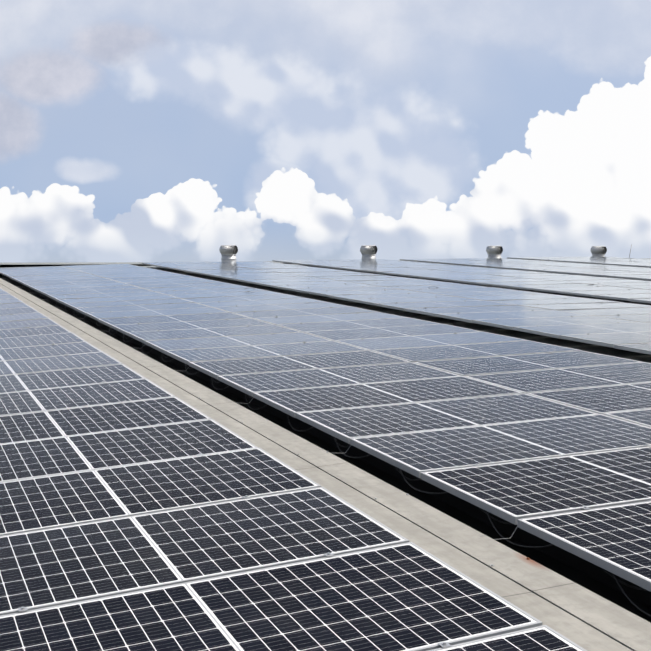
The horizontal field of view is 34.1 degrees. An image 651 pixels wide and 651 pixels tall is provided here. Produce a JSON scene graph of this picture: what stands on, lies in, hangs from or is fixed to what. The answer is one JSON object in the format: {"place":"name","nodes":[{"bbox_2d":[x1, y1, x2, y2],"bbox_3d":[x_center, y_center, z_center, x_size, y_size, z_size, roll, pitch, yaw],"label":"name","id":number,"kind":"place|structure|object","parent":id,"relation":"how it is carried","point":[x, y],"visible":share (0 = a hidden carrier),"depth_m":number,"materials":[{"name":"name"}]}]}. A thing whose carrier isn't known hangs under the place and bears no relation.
{"place":"outdoors","nodes":[
{"label":"outdoors","id":0,"kind":"place"},
{"bbox_2d":[0,0,650,262],"label":"sky","id":1,"kind":"structure","parent":0,"point":[131,130],"materials":[{"name":"blue"}]},
{"bbox_2d":[412,261,648,280],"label":"array rails","id":2,"kind":"object","parent":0,"point":[550,272],"depth_m":28.94,"materials":[{"name":"silver metal"}]},
{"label":"building walls","id":3,"kind":"object","parent":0,"visible":0},
{"bbox_2d":[0,263,650,622],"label":"roof sheet","id":4,"kind":"object","parent":3,"relation":"on","point":[597,580],"visible":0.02,"depth_m":8.56,"materials":[{"name":"black metal"}]},
{"bbox_2d":[219,245,237,261],"bbox_3d":[-3.393,-2.291,37.195,1.040,1.065,1.040,-2,6,-22],"label":"turbine vent","id":5,"kind":"object","parent":4,"relation":"on","point":[228,253],"visible":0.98,"depth_m":36.95,"materials":[{"name":"metal"}]},
{"bbox_2d":[0,288,586,650],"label":"solar panels","id":6,"kind":"object","parent":4,"relation":"on","point":[130,525],"visible":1,"depth_m":4.86,"materials":[{"name":"black glass"}]},
{"bbox_2d":[6,308,451,647],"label":"panel clamps","id":7,"kind":"object","parent":6,"relation":"on","point":[328,554],"visible":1,"depth_m":4.61,"materials":[{"name":"silver metal"}]},
{"bbox_2d":[0,264,650,591],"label":"solar panels","id":8,"kind":"object","parent":4,"relation":"on","point":[541,472],"visible":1,"depth_m":9.29,"materials":[{"name":"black glass"}]},
{"bbox_2d":[11,265,649,509],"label":"panel clamps","id":9,"kind":"object","parent":8,"relation":"on","point":[586,507],"visible":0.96,"depth_m":10.38,"materials":[{"name":"silver metal"}]},
{"bbox_2d":[0,278,650,650],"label":"walkway","id":10,"kind":"structure","parent":4,"relation":"on","point":[582,617],"depth_m":5.40,"materials":[{"name":"beige concrete"}]},
{"bbox_2d":[2,279,529,566],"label":"roof screws","id":11,"kind":"object","parent":10,"relation":"on","point":[527,558],"visible":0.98,"depth_m":7.01,"materials":[{"name":"silver metal"}]},
{"bbox_2d":[0,258,650,264],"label":"ridge cap","id":12,"kind":"object","parent":4,"relation":"on","point":[50,263],"visible":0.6,"depth_m":34.80,"materials":[{"name":"grey metal"}]},
{"bbox_2d":[24,285,650,616],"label":"cables","id":13,"kind":"object","parent":4,"relation":"on","point":[606,571],"visible":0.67,"depth_m":6.41,"materials":[{"name":"black plastic"}]},
{"bbox_2d":[360,245,377,258],"bbox_3d":[1.602,-2.438,39.242,1.040,1.065,1.040,-2,6,-22],"label":"turbine vent","id":14,"kind":"object","parent":4,"relation":"on","point":[368,251],"visible":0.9,"depth_m":38.99,"materials":[{"name":"metal"}]},
{"bbox_2d":[141,261,650,354],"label":"solar panels","id":15,"kind":"object","parent":4,"relation":"on","point":[550,315],"visible":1,"depth_m":18.48,"materials":[{"name":"blue glass"}]},
{"bbox_2d":[197,262,644,342],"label":"panel clamps","id":16,"kind":"object","parent":15,"relation":"on","point":[420,288],"visible":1,"depth_m":19.84,"materials":[{"name":"silver metal"}]},
{"bbox_2d":[272,259,650,303],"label":"solar panels","id":17,"kind":"object","parent":4,"relation":"on","point":[618,288],"visible":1,"depth_m":25.91,"materials":[{"name":"blue glass"}]},
{"bbox_2d":[486,246,502,257],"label":"turbine vent","id":18,"kind":"object","parent":4,"relation":"on","point":[494,251],"visible":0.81,"depth_m":41.04,"materials":[{"name":"metal"}]},
{"bbox_2d":[400,258,650,280],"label":"solar panels","id":19,"kind":"object","parent":4,"relation":"on","point":[629,272],"visible":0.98,"depth_m":32.08,"materials":[{"name":"grey glass"}]},
{"bbox_2d":[507,256,650,267],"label":"solar panels","id":20,"kind":"object","parent":4,"relation":"on","point":[619,261],"visible":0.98,"depth_m":37.13,"materials":[{"name":"grey glass"}]},
{"bbox_2d":[590,246,606,256],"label":"turbine vent","id":21,"kind":"object","parent":4,"relation":"on","point":[598,250],"visible":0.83,"depth_m":42.90,"materials":[{"name":"metal"}]}
]}

